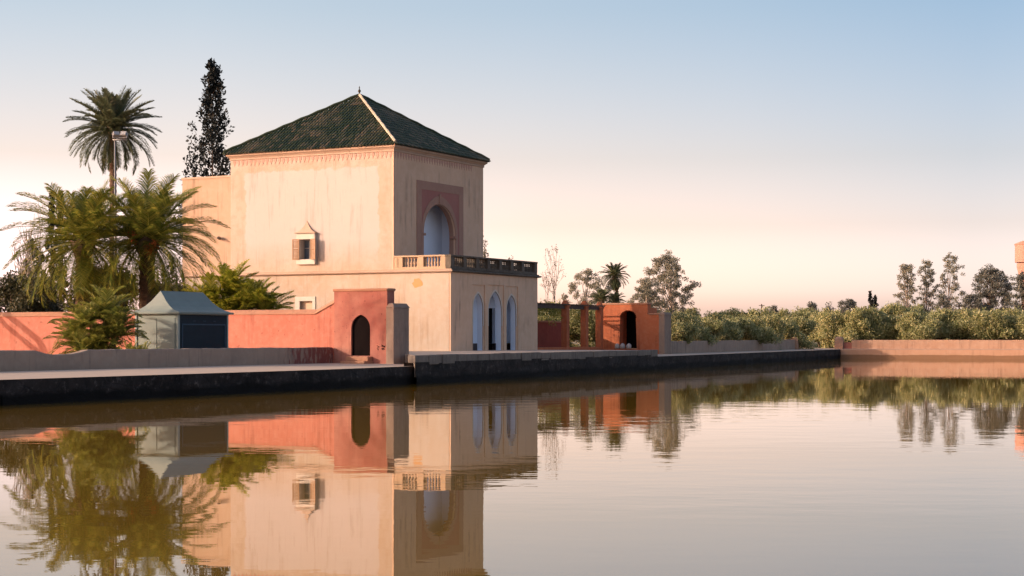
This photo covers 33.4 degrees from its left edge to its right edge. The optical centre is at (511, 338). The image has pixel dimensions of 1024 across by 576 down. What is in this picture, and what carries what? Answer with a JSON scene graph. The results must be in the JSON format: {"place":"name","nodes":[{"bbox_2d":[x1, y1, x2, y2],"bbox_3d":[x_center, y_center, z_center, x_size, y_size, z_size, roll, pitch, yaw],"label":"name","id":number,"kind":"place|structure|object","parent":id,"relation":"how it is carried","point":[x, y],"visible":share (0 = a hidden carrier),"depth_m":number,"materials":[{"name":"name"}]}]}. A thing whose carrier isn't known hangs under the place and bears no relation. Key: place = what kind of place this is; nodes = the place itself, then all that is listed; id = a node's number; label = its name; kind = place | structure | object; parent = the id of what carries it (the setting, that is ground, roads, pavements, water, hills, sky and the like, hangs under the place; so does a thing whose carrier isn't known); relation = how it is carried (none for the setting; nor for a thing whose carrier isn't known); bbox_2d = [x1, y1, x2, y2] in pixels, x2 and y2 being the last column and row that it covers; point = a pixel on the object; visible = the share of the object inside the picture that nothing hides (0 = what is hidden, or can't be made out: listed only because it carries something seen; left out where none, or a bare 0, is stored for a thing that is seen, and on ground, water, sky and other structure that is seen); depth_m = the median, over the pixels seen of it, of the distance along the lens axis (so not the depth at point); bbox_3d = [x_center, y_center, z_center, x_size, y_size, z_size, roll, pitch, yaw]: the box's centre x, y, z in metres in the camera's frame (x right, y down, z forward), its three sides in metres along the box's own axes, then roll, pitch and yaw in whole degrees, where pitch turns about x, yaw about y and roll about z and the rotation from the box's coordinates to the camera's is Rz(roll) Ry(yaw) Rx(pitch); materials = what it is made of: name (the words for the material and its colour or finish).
{"place":"outdoors","nodes":[
{"label":"outdoors","id":0,"kind":"place"},
{"bbox_2d":[8,202,42,277],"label":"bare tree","id":1,"kind":"object","parent":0,"point":[21,258],"visible":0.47,"depth_m":98.25,"materials":[{"name":"brown plant"}]},
{"bbox_2d":[17,239,45,278],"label":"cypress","id":2,"kind":"object","parent":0,"point":[35,262],"visible":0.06,"depth_m":107.89,"materials":[{"name":"green plant"}]},
{"bbox_2d":[0,340,817,371],"bbox_3d":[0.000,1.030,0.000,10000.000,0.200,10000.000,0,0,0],"label":"ground","id":3,"kind":"structure","parent":0,"point":[195,366],"depth_m":65.64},
{"bbox_2d":[0,294,9,311],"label":"hedge bush","id":4,"kind":"object","parent":3,"relation":"on","point":[1,308],"visible":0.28,"depth_m":94.39,"materials":[{"name":"green plant"}]},
{"bbox_2d":[0,269,57,311],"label":"hedge bush","id":5,"kind":"object","parent":3,"relation":"on","point":[13,295],"visible":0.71,"depth_m":92.05,"materials":[{"name":"green plant"}]},
{"bbox_2d":[3,298,65,311],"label":"hedge bush","id":6,"kind":"object","parent":3,"relation":"on","point":[56,308],"visible":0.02,"depth_m":97.00,"materials":[{"name":"green plant"}]},
{"bbox_2d":[44,192,61,310],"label":"cypress","id":7,"kind":"object","parent":3,"relation":"on","point":[52,205],"visible":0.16,"depth_m":119.89,"materials":[{"name":"green plant"}]},
{"bbox_2d":[52,190,68,311],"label":"cypress","id":8,"kind":"object","parent":3,"relation":"on","point":[63,292],"visible":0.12,"depth_m":121.91,"materials":[{"name":"green plant"}]},
{"bbox_2d":[0,177,158,309],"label":"date palm","id":9,"kind":"object","parent":3,"relation":"on","point":[75,222],"visible":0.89,"depth_m":85.42,"materials":[{"name":"green plant"}]},
{"bbox_2d":[43,284,148,353],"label":"feathery palm","id":10,"kind":"object","parent":3,"relation":"on","point":[113,327],"visible":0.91,"depth_m":68.14,"materials":[{"name":"green plant"}]},
{"bbox_2d":[58,263,138,311],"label":"hedge bush","id":11,"kind":"object","parent":3,"relation":"on","point":[72,306],"visible":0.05,"depth_m":99.84,"materials":[{"name":"green plant"}]},
{"bbox_2d":[62,86,161,264],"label":"date palm","id":12,"kind":"object","parent":3,"relation":"on","point":[111,115],"visible":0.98,"depth_m":115.25,"materials":[{"name":"green plant"}]},
{"bbox_2d":[112,131,127,256],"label":"floodlight mast","id":13,"kind":"object","parent":3,"relation":"on","point":[117,135],"visible":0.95,"depth_m":109.95,"materials":[{"name":"metal"}]},
{"bbox_2d":[120,270,138,308],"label":"hedge bush","id":14,"kind":"object","parent":3,"relation":"on","point":[132,293],"depth_m":101.97,"materials":[{"name":"green plant"}]},
{"bbox_2d":[115,339,158,348],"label":"spiky plant","id":15,"kind":"object","parent":3,"relation":"on","point":[129,345],"visible":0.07,"depth_m":67.14,"materials":[{"name":"green plant"}]},
{"bbox_2d":[75,168,230,310],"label":"date palm","id":16,"kind":"object","parent":3,"relation":"on","point":[149,213],"visible":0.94,"depth_m":85.88,"materials":[{"name":"green plant"}]},
{"bbox_2d":[0,300,333,362],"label":"garden wall","id":17,"kind":"structure","parent":3,"relation":"on","point":[246,329],"depth_m":79.56,"materials":[{"name":"paint"}]},
{"bbox_2d":[156,279,184,294],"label":"hedge bush","id":18,"kind":"object","parent":3,"relation":"on","point":[172,286],"visible":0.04,"depth_m":104.58,"materials":[{"name":"green plant"}]},
{"bbox_2d":[130,291,233,348],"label":"kiosk","id":19,"kind":"object","parent":3,"relation":"on","point":[175,320],"visible":0.72,"depth_m":70.53,"materials":[{"name":"grey paint"}]},
{"bbox_2d":[165,57,233,278],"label":"conifer","id":20,"kind":"object","parent":3,"relation":"on","point":[213,134],"visible":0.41,"depth_m":127.53,"materials":[{"name":"green plant"}]},
{"bbox_2d":[180,259,295,309],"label":"fan palm","id":21,"kind":"object","parent":3,"relation":"on","point":[250,294],"visible":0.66,"depth_m":82.53,"materials":[{"name":"green plant"}]},
{"bbox_2d":[483,235,488,256],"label":"sapling","id":22,"kind":"object","parent":3,"relation":"on","point":[484,252],"visible":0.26,"depth_m":126.11,"materials":[{"name":"brown plant"}]},
{"bbox_2d":[537,320,560,346],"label":"garden wall","id":23,"kind":"structure","parent":3,"relation":"on","point":[548,335],"depth_m":119.70,"materials":[{"name":"paint"}]},
{"bbox_2d":[541,244,565,299],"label":"bare tree","id":24,"kind":"object","parent":3,"relation":"on","point":[553,281],"visible":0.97,"depth_m":150.13,"materials":[{"name":"brown plant"}]},
{"bbox_2d":[537,311,570,343],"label":"olive tree","id":25,"kind":"object","parent":3,"relation":"on","point":[546,319],"visible":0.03,"depth_m":137.96,"materials":[{"name":"green plant"}]},
{"bbox_2d":[538,299,569,318],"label":"olive tree","id":26,"kind":"object","parent":3,"relation":"on","point":[548,310],"visible":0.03,"depth_m":142.64,"materials":[{"name":"green plant"}]},
{"bbox_2d":[537,347,602,349],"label":"plinth","id":27,"kind":"structure","parent":3,"relation":"on","point":[569,348],"depth_m":113.57,"materials":[{"name":"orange paint"}]},
{"bbox_2d":[537,299,604,346],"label":"pergola","id":28,"kind":"object","parent":27,"relation":"on","point":[565,306],"visible":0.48,"depth_m":116.04,"materials":[{"name":"red paint"}]},
{"bbox_2d":[554,309,595,346],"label":"olive tree","id":29,"kind":"object","parent":3,"relation":"on","point":[574,328],"visible":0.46,"depth_m":137.50,"materials":[{"name":"green plant"}]},
{"bbox_2d":[569,311,580,342],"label":"olive tree","id":30,"kind":"object","parent":3,"relation":"on","point":[572,339],"visible":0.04,"depth_m":140.90,"materials":[{"name":"green plant"}]},
{"bbox_2d":[576,321,595,342],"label":"olive tree","id":31,"kind":"object","parent":3,"relation":"on","point":[592,340],"visible":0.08,"depth_m":138.36,"materials":[{"name":"green plant"}]},
{"bbox_2d":[561,267,611,309],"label":"eucalyptus","id":32,"kind":"object","parent":3,"relation":"on","point":[585,280],"visible":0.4,"depth_m":184.73,"materials":[{"name":"green plant"}]},
{"bbox_2d":[588,288,613,303],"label":"date palm","id":33,"kind":"object","parent":3,"relation":"on","point":[600,296],"visible":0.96,"depth_m":177.67,"materials":[{"name":"green plant"}]},
{"bbox_2d":[597,262,629,297],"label":"date palm","id":34,"kind":"object","parent":3,"relation":"on","point":[613,275],"visible":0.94,"depth_m":189.59,"materials":[{"name":"green plant"}]},
{"bbox_2d":[607,291,625,302],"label":"date palm","id":35,"kind":"object","parent":3,"relation":"on","point":[616,298],"visible":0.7,"depth_m":185.66,"materials":[{"name":"green plant"}]},
{"bbox_2d":[602,303,671,353],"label":"gate","id":36,"kind":"structure","parent":3,"relation":"on","point":[642,326],"depth_m":118.83,"materials":[{"name":"orange paint"}]},
{"bbox_2d":[627,311,636,347],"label":"door","id":37,"kind":"structure","parent":36,"relation":"in","point":[631,317],"depth_m":120.83,"materials":[{"name":"black wood"}]},
{"bbox_2d":[627,278,666,312],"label":"eucalyptus","id":38,"kind":"object","parent":3,"relation":"on","point":[648,291],"visible":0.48,"depth_m":195.50,"materials":[{"name":"green plant"}]},
{"bbox_2d":[637,249,701,313],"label":"eucalyptus","id":39,"kind":"object","parent":3,"relation":"on","point":[669,272],"visible":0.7,"depth_m":199.08,"materials":[{"name":"green plant"}]},
{"bbox_2d":[673,306,703,319],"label":"olive tree","id":40,"kind":"object","parent":3,"relation":"on","point":[693,311],"depth_m":193.15,"materials":[{"name":"green plant"}]},
{"bbox_2d":[700,310,732,319],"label":"olive tree","id":41,"kind":"object","parent":3,"relation":"on","point":[725,316],"visible":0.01,"depth_m":197.48,"materials":[{"name":"green plant"}]},
{"bbox_2d":[720,306,739,316],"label":"olive tree","id":42,"kind":"object","parent":3,"relation":"on","point":[735,310],"visible":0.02,"depth_m":199.91,"materials":[{"name":"green plant"}]},
{"bbox_2d":[730,305,775,318],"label":"olive tree","id":43,"kind":"object","parent":3,"relation":"on","point":[752,312],"visible":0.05,"depth_m":197.19,"materials":[{"name":"green plant"}]},
{"bbox_2d":[770,304,777,313],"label":"leafy tree","id":44,"kind":"object","parent":3,"relation":"on","point":[774,308],"visible":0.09,"depth_m":299.49,"materials":[{"name":"green plant"}]},
{"bbox_2d":[761,308,792,318],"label":"olive tree","id":45,"kind":"object","parent":3,"relation":"on","point":[781,313],"visible":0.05,"depth_m":192.90,"materials":[{"name":"green plant"}]},
{"bbox_2d":[787,314,819,336],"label":"olive tree","id":46,"kind":"object","parent":3,"relation":"on","point":[806,326],"visible":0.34,"depth_m":165.17,"materials":[{"name":"green plant"}]},
{"bbox_2d":[790,306,819,318],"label":"olive tree","id":47,"kind":"object","parent":3,"relation":"on","point":[806,312],"visible":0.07,"depth_m":195.04,"materials":[{"name":"green plant"}]},
{"bbox_2d":[801,310,819,319],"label":"olive tree","id":48,"kind":"object","parent":3,"relation":"on","point":[813,314],"depth_m":192.12,"materials":[{"name":"green plant"}]},
{"bbox_2d":[807,301,817,309],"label":"leafy tree","id":49,"kind":"object","parent":3,"relation":"on","point":[813,305],"visible":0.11,"depth_m":299.58,"materials":[{"name":"green plant"}]},
{"bbox_2d":[806,316,835,347],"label":"olive tree","id":50,"kind":"object","parent":3,"relation":"on","point":[812,336],"visible":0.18,"depth_m":176.75,"materials":[{"name":"green plant"}]},
{"bbox_2d":[822,302,831,312],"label":"leafy tree","id":51,"kind":"object","parent":3,"relation":"on","point":[829,307],"visible":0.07,"depth_m":299.80,"materials":[{"name":"green plant"}]},
{"bbox_2d":[813,307,849,347],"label":"olive tree","id":52,"kind":"object","parent":3,"relation":"on","point":[827,321],"visible":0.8,"depth_m":174.14,"materials":[{"name":"green plant"}]},
{"bbox_2d":[837,298,864,340],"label":"leafy tree","id":53,"kind":"object","parent":3,"relation":"on","point":[851,303],"visible":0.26,"depth_m":259.38,"materials":[{"name":"green plant"}]},
{"bbox_2d":[829,307,873,346],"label":"olive tree","id":54,"kind":"object","parent":3,"relation":"on","point":[848,332],"visible":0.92,"depth_m":172.39,"materials":[{"name":"green plant"}]},
{"bbox_2d":[868,290,873,308],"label":"conifer","id":55,"kind":"object","parent":3,"relation":"on","point":[870,300],"visible":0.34,"depth_m":259.88,"materials":[{"name":"green plant"}]},
{"bbox_2d":[841,305,901,339],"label":"olive tree","id":56,"kind":"object","parent":3,"relation":"on","point":[882,326],"visible":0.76,"depth_m":173.01,"materials":[{"name":"green plant"}]},
{"bbox_2d":[872,294,878,308],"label":"conifer","id":57,"kind":"object","parent":3,"relation":"on","point":[875,301],"visible":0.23,"depth_m":261.91,"materials":[{"name":"green plant"}]},
{"bbox_2d":[880,301,911,316],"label":"olive tree","id":58,"kind":"object","parent":3,"relation":"on","point":[898,310],"visible":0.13,"depth_m":195.53,"materials":[{"name":"green plant"}]},
{"bbox_2d":[892,263,917,307],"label":"eucalyptus","id":59,"kind":"object","parent":3,"relation":"on","point":[905,269],"visible":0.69,"depth_m":239.73,"materials":[{"name":"green plant"}]},
{"bbox_2d":[888,311,922,339],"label":"olive tree","id":60,"kind":"object","parent":3,"relation":"on","point":[897,319],"visible":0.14,"depth_m":173.55,"materials":[{"name":"green plant"}]},
{"bbox_2d":[907,303,932,314],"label":"olive tree","id":61,"kind":"object","parent":3,"relation":"on","point":[918,306],"visible":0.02,"depth_m":198.33,"materials":[{"name":"green plant"}]},
{"bbox_2d":[894,309,950,339],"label":"olive tree","id":62,"kind":"object","parent":3,"relation":"on","point":[928,327],"visible":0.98,"depth_m":170.26,"materials":[{"name":"green plant"}]},
{"bbox_2d":[914,308,934,316],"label":"olive tree","id":63,"kind":"object","parent":3,"relation":"on","point":[922,312],"depth_m":196.83,"materials":[{"name":"green plant"}]},
{"bbox_2d":[916,259,939,311],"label":"eucalyptus","id":64,"kind":"object","parent":3,"relation":"on","point":[929,273],"visible":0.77,"depth_m":241.82,"materials":[{"name":"green plant"}]},
{"bbox_2d":[933,294,950,310],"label":"leafy tree","id":65,"kind":"object","parent":3,"relation":"on","point":[942,302],"visible":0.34,"depth_m":235.71,"materials":[{"name":"green plant"}]},
{"bbox_2d":[928,307,957,339],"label":"olive tree","id":66,"kind":"object","parent":3,"relation":"on","point":[941,315],"visible":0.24,"depth_m":172.94,"materials":[{"name":"green plant"}]},
{"bbox_2d":[938,252,966,310],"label":"eucalyptus","id":67,"kind":"object","parent":3,"relation":"on","point":[952,273],"visible":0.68,"depth_m":239.66,"materials":[{"name":"green plant"}]},
{"bbox_2d":[942,307,983,339],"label":"olive tree","id":68,"kind":"object","parent":3,"relation":"on","point":[955,334],"visible":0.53,"depth_m":172.10,"materials":[{"name":"green plant"}]},
{"bbox_2d":[958,291,984,310],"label":"leafy tree","id":69,"kind":"object","parent":3,"relation":"on","point":[969,298],"visible":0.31,"depth_m":227.54,"materials":[{"name":"green plant"}]},
{"bbox_2d":[970,307,988,313],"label":"olive tree","id":70,"kind":"object","parent":3,"relation":"on","point":[973,309],"visible":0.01,"depth_m":201.03,"materials":[{"name":"green plant"}]},
{"bbox_2d":[954,308,1012,339],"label":"olive tree","id":71,"kind":"object","parent":3,"relation":"on","point":[977,320],"visible":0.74,"depth_m":170.23,"materials":[{"name":"green plant"}]},
{"bbox_2d":[960,263,1013,311],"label":"leafy tree","id":72,"kind":"object","parent":3,"relation":"on","point":[992,293],"visible":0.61,"depth_m":229.13,"materials":[{"name":"green plant"}]},
{"bbox_2d":[966,312,1016,339],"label":"olive tree","id":73,"kind":"object","parent":3,"relation":"on","point":[1004,334],"visible":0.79,"depth_m":169.90,"materials":[{"name":"green plant"}]},
{"bbox_2d":[989,306,1023,339],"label":"olive tree","id":74,"kind":"object","parent":3,"relation":"on","point":[1011,313],"visible":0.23,"depth_m":172.29,"materials":[{"name":"green plant"}]},
{"bbox_2d":[1007,271,1023,309],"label":"leafy tree","id":75,"kind":"object","parent":3,"relation":"on","point":[1020,283],"visible":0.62,"depth_m":224.61,"materials":[{"name":"green plant"}]},
{"bbox_2d":[1007,313,1023,339],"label":"olive tree","id":76,"kind":"object","parent":3,"relation":"on","point":[1018,326],"visible":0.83,"depth_m":169.78,"materials":[{"name":"green plant"}]},
{"bbox_2d":[1014,241,1023,307],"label":"water tower","id":77,"kind":"structure","parent":3,"relation":"on","point":[1019,253],"depth_m":398.53,"materials":[{"name":"pink concrete"}]},
{"bbox_2d":[0,358,1023,575],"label":"water","id":78,"kind":"structure","parent":0,"point":[865,467],"depth_m":23.36,"materials":[{"name":"brown liquid"}]},
{"bbox_2d":[0,380,1,405],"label":"quay wall","id":79,"kind":"structure","parent":78,"relation":"in","point":[0,392],"depth_m":48.47,"materials":[{"name":"black stone"}]},
{"bbox_2d":[1,370,321,405],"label":"quay wall","id":80,"kind":"structure","parent":78,"relation":"in","point":[40,391],"depth_m":54.61,"materials":[{"name":"black stone"}]},
{"bbox_2d":[404,355,657,383],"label":"quay wall","id":81,"kind":"structure","parent":78,"relation":"in","point":[456,371],"depth_m":82.82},
{"bbox_2d":[408,350,657,363],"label":"kerb","id":82,"kind":"structure","parent":81,"relation":"on","point":[444,358],"depth_m":82.85,"materials":[{"name":"stone"}]},
{"bbox_2d":[321,349,840,389],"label":"quay wall","id":83,"kind":"structure","parent":78,"relation":"in","point":[356,377],"depth_m":107.52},
{"bbox_2d":[840,349,1023,358],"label":"quay wall","id":84,"kind":"structure","parent":78,"relation":"in","point":[924,354],"depth_m":161.52,"materials":[{"name":"beige concrete"}]},
{"bbox_2d":[0,348,1023,379],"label":"walkway","id":85,"kind":"structure","parent":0,"point":[6,375],"depth_m":62.24,"materials":[{"name":"grey concrete"}]},
{"bbox_2d":[0,347,332,379],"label":"parapet","id":86,"kind":"structure","parent":85,"relation":"on","point":[20,360],"depth_m":65.98,"materials":[{"name":"paint"}]},
{"bbox_2d":[340,356,372,363],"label":"steps","id":87,"kind":"structure","parent":85,"relation":"on","point":[357,360],"depth_m":76.16,"materials":[{"name":"stone"}]},
{"bbox_2d":[333,288,409,363],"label":"gate","id":88,"kind":"structure","parent":85,"relation":"on","point":[373,323],"depth_m":76.51,"materials":[{"name":"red paint"}]},
{"bbox_2d":[352,315,369,355],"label":"door","id":89,"kind":"structure","parent":88,"relation":"in","point":[361,326],"depth_m":76.75,"materials":[{"name":"brown wood"}]},
{"bbox_2d":[665,309,699,343],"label":"olive tree","id":90,"kind":"object","parent":85,"relation":"on","point":[684,327],"visible":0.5,"depth_m":124.08,"materials":[{"name":"green plant"}]},
{"bbox_2d":[689,314,719,345],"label":"olive tree","id":91,"kind":"object","parent":85,"relation":"on","point":[703,334],"visible":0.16,"depth_m":129.90,"materials":[{"name":"green plant"}]},
{"bbox_2d":[692,315,728,338],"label":"olive tree","id":92,"kind":"object","parent":85,"relation":"on","point":[717,327],"visible":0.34,"depth_m":133.48,"materials":[{"name":"green plant"}]},
{"bbox_2d":[709,311,743,340],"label":"olive tree","id":93,"kind":"object","parent":85,"relation":"on","point":[734,332],"visible":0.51,"depth_m":138.89,"materials":[{"name":"green plant"}]},
{"bbox_2d":[671,337,798,353],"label":"parapet","id":94,"kind":"structure","parent":85,"relation":"on","point":[677,347],"depth_m":136.30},
{"bbox_2d":[726,316,756,339],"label":"olive tree","id":95,"kind":"object","parent":85,"relation":"on","point":[747,326],"visible":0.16,"depth_m":143.33,"materials":[{"name":"green plant"}]},
{"bbox_2d":[742,315,784,344],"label":"olive tree","id":96,"kind":"object","parent":85,"relation":"on","point":[764,334],"visible":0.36,"depth_m":145.96,"materials":[{"name":"green plant"}]},
{"bbox_2d":[761,314,786,349],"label":"olive tree","id":97,"kind":"object","parent":85,"relation":"on","point":[777,323],"visible":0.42,"depth_m":153.65,"materials":[{"name":"green plant"}]},
{"bbox_2d":[779,315,818,348],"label":"olive tree","id":98,"kind":"object","parent":85,"relation":"on","point":[792,330],"visible":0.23,"depth_m":160.80,"materials":[{"name":"green plant"}]},
{"bbox_2d":[834,337,1023,349],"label":"parapet","id":99,"kind":"structure","parent":85,"relation":"on","point":[839,343],"depth_m":164.50,"materials":[{"name":"orange paint"}]},
{"bbox_2d":[0,0,1023,317],"label":"sky","id":100,"kind":"structure","parent":0,"point":[789,154],"materials":[{"name":"blue"}]},
{"bbox_2d":[405,350,623,376],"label":"terrace","id":101,"kind":"structure","parent":0,"point":[453,352],"depth_m":93.36,"materials":[{"name":"grey concrete"}]},
{"bbox_2d":[181,86,541,350],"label":"pavilion","id":102,"kind":"structure","parent":101,"relation":"on","point":[313,210],"depth_m":101.34,"materials":[{"name":"beige paint"}]},
{"bbox_2d":[292,221,317,264],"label":"window","id":103,"kind":"structure","parent":102,"relation":"in","point":[310,246],"depth_m":101.01,"materials":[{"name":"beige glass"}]},
{"bbox_2d":[295,297,315,309],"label":"window","id":104,"kind":"structure","parent":102,"relation":"in","point":[307,302],"depth_m":101.25,"materials":[{"name":"beige paint"}]},
{"bbox_2d":[488,308,491,349],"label":"door","id":105,"kind":"structure","parent":102,"relation":"in","point":[490,309],"depth_m":103.53,"materials":[{"name":"black wood"}]}
]}

